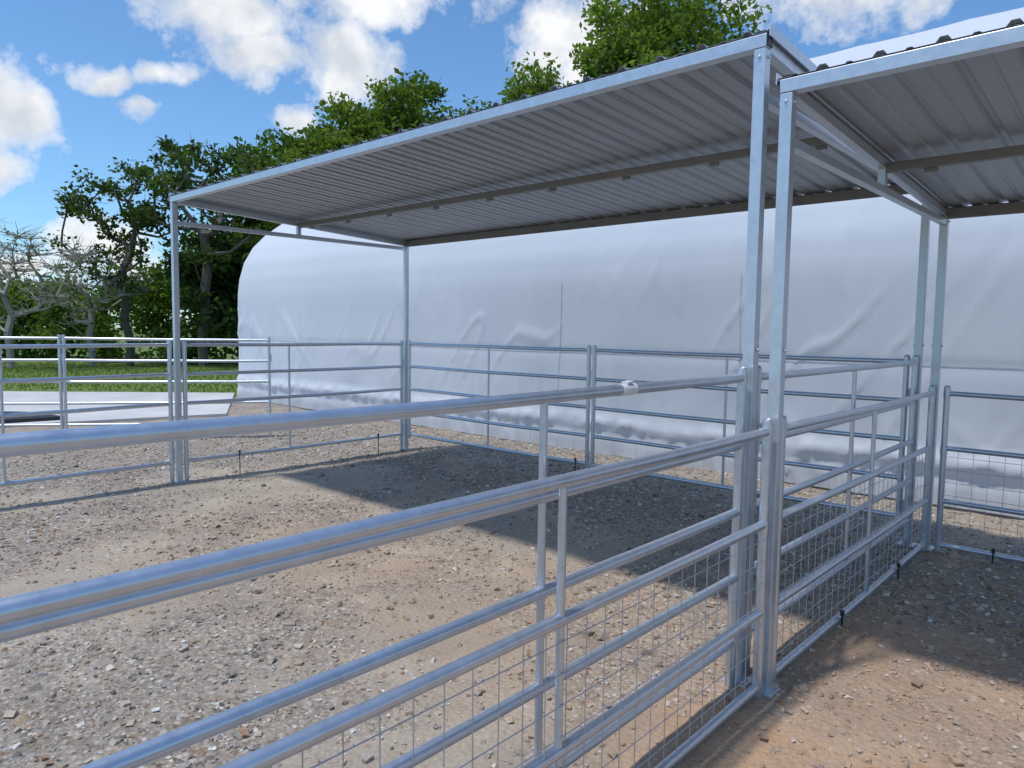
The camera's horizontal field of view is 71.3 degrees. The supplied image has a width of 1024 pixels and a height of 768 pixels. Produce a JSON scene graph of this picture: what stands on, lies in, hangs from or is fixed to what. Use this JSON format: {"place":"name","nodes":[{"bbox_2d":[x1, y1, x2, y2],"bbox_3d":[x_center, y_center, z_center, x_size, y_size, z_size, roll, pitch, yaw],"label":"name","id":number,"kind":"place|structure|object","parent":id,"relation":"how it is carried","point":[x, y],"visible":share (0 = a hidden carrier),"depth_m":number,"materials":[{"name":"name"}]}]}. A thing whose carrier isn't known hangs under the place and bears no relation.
{"place":"outdoors","nodes":[
{"label":"outdoors","id":0,"kind":"place"},
{"bbox_2d":[0,411,59,423],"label":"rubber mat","id":1,"kind":"object","parent":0,"point":[31,418],"visible":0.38,"depth_m":12.17,"materials":[{"name":"black rubber"}]},
{"bbox_2d":[0,327,1023,767],"bbox_3d":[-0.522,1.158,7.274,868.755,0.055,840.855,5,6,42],"label":"ground","id":2,"kind":"structure","parent":0,"point":[710,751],"depth_m":4.16,"materials":[{"name":"grey gravel"}]},
{"bbox_2d":[0,335,63,428],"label":"corral fence panel","id":3,"kind":"object","parent":2,"relation":"on","point":[59,360],"visible":0.91,"depth_m":10.40,"materials":[{"name":"silver metal"}]},
{"bbox_2d":[0,218,102,367],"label":"bare tree","id":4,"kind":"object","parent":2,"relation":"on","point":[10,319],"visible":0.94,"depth_m":26.82,"materials":[{"name":"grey plant"}]},
{"bbox_2d":[6,244,157,366],"bbox_3d":[-17.281,-3.217,28.531,5.288,5.069,5.233,0,4,-11],"label":"bare tree","id":5,"kind":"object","parent":2,"relation":"on","point":[68,284],"visible":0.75,"depth_m":28.53,"materials":[{"name":"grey plant"}]},
{"bbox_2d":[0,340,174,486],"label":"corral fence panel","id":6,"kind":"object","parent":2,"relation":"on","point":[169,404],"visible":0.84,"depth_m":7.08,"materials":[{"name":"silver metal"}]},
{"bbox_2d":[41,157,183,365],"bbox_3d":[-16.218,-5.041,29.069,5.576,8.661,5.299,-1,5,-24],"label":"hackberry tree","id":7,"kind":"object","parent":2,"relation":"on","point":[83,202],"visible":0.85,"depth_m":29.30,"materials":[{"name":"green plant"}]},
{"bbox_2d":[0,391,234,427],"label":"concrete pad","id":8,"kind":"object","parent":2,"relation":"on","point":[162,413],"visible":0.57,"depth_m":14.59,"materials":[{"name":"white concrete"}]},
{"bbox_2d":[2,361,238,392],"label":"grass","id":9,"kind":"structure","parent":2,"relation":"on","point":[71,371],"depth_m":24.28,"materials":[{"name":"green plant"}]},
{"bbox_2d":[0,236,246,364],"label":"distant treeline","id":10,"kind":"object","parent":2,"relation":"on","point":[158,303],"visible":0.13,"depth_m":33.13,"materials":[{"name":"green plant"}]},
{"bbox_2d":[61,335,271,435],"bbox_3d":[-5.146,0.046,10.763,2.919,1.544,0.052,0,4,-12],"label":"corral fence panel","id":11,"kind":"object","parent":2,"relation":"on","point":[64,360],"visible":0.77,"depth_m":10.64,"materials":[{"name":"silver metal"}]},
{"bbox_2d":[120,134,280,366],"bbox_3d":[-12.970,-5.532,30.388,7.218,9.515,6.701,5,6,42],"label":"hackberry tree","id":12,"kind":"object","parent":2,"relation":"on","point":[182,181],"visible":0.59,"depth_m":29.11,"materials":[{"name":"green plant"}]},
{"bbox_2d":[160,229,260,359],"bbox_3d":[-12.295,-3.933,32.264,6.919,6.078,7.663,5,6,42],"label":"hackberry tree","id":13,"kind":"object","parent":2,"relation":"on","point":[223,298],"visible":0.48,"depth_m":30.31,"materials":[{"name":"green plant"}]},
{"bbox_2d":[181,121,352,246],"bbox_3d":[-10.819,-6.907,35.255,9.480,11.584,8.842,5,6,42],"label":"oak tree","id":14,"kind":"object","parent":2,"relation":"on","point":[285,139],"visible":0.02,"depth_m":34.00,"materials":[{"name":"green plant"}]},
{"bbox_2d":[181,340,403,480],"bbox_3d":[-2.547,0.232,8.899,0.065,1.564,3.056,5,6,42],"label":"corral fence panel","id":15,"kind":"object","parent":2,"relation":"on","point":[185,374],"visible":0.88,"depth_m":8.64,"materials":[{"name":"silver metal"}]},
{"bbox_2d":[260,82,438,168],"bbox_3d":[-7.927,-8.369,37.184,11.756,14.302,12.105,5,6,42],"label":"oak tree","id":16,"kind":"object","parent":2,"relation":"on","point":[364,122],"visible":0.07,"depth_m":34.42,"materials":[{"name":"green plant"}]},
{"bbox_2d":[0,366,747,767],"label":"corral fence panel","id":17,"kind":"object","parent":2,"relation":"on","point":[96,438],"visible":0.81,"depth_m":1.90,"materials":[{"name":"silver metal"}]},
{"bbox_2d":[621,380,638,395],"bbox_3d":[0.420,0.015,2.614,0.044,0.054,0.090,5,6,42],"label":"paper label","id":18,"kind":"object","parent":17,"relation":"attached to","point":[630,387],"visible":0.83,"depth_m":2.60,"materials":[{"name":"white paper"}]},
{"bbox_2d":[0,418,773,767],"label":"wire fence panel","id":19,"kind":"object","parent":2,"relation":"on","point":[56,598],"visible":1,"depth_m":2.08,"materials":[{"name":"silver metal"}]},
{"bbox_2d":[349,68,491,144],"bbox_3d":[-3.195,-8.585,37.924,12.198,14.759,13.173,1,4,8],"label":"oak tree","id":20,"kind":"object","parent":2,"relation":"on","point":[431,92],"visible":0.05,"depth_m":35.32,"materials":[{"name":"green plant"}]},
{"bbox_2d":[169,24,929,687],"bbox_3d":[-0.177,-0.350,6.697,6.520,3.100,3.271,5,6,42],"label":"livestock shelter","id":21,"kind":"object","parent":2,"relation":"on","point":[689,134],"visible":0.86,"depth_m":5.61,"materials":[{"name":"silver metal"}]},
{"bbox_2d":[407,340,591,468],"bbox_3d":[-0.292,0.168,8.967,3.145,1.384,0.052,5,6,42],"label":"corral fence panel","id":22,"kind":"object","parent":21,"relation":"attached to","point":[588,350],"visible":0.88,"depth_m":8.79,"materials":[{"name":"silver metal"}]},
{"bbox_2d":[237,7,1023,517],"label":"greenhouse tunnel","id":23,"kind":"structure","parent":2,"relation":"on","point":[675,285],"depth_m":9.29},
{"bbox_2d":[497,0,793,103],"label":"oak tree","id":24,"kind":"object","parent":2,"relation":"on","point":[644,36],"visible":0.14,"depth_m":29.72,"materials":[{"name":"green plant"}]},
{"bbox_2d":[574,345,910,517],"bbox_3d":[1.964,0.443,6.919,3.349,1.564,0.066,5,6,42],"label":"corral fence panel","id":25,"kind":"object","parent":2,"relation":"on","point":[905,393],"visible":0.64,"depth_m":6.59,"materials":[{"name":"silver metal"}]},
{"bbox_2d":[746,355,918,674],"bbox_3d":[2.183,0.610,4.614,0.051,1.544,3.056,5,6,42],"label":"corral fence panel","id":26,"kind":"object","parent":2,"relation":"on","point":[908,443],"visible":0.7,"depth_m":4.46,"materials":[{"name":"silver metal"}]},
{"bbox_2d":[772,385,935,680],"bbox_3d":[2.282,0.743,4.532,0.065,1.334,3.056,5,6,42],"label":"wire fence panel","id":27,"kind":"object","parent":2,"relation":"on","point":[809,641],"visible":0.93,"depth_m":4.28,"materials":[{"name":"silver metal"}]},
{"bbox_2d":[747,18,1023,697],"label":"livestock shelter","id":28,"kind":"object","parent":2,"relation":"on","point":[936,128],"visible":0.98,"depth_m":3.43,"materials":[{"name":"silver metal"}]},
{"bbox_2d":[934,385,1023,563],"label":"wire fence panel","id":29,"kind":"object","parent":2,"relation":"on","point":[948,393],"visible":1,"depth_m":5.52,"materials":[{"name":"silver metal"}]},
{"bbox_2d":[0,0,1023,328],"label":"sky","id":30,"kind":"structure","parent":0,"point":[84,83],"materials":[{"name":"blue"}]}
]}

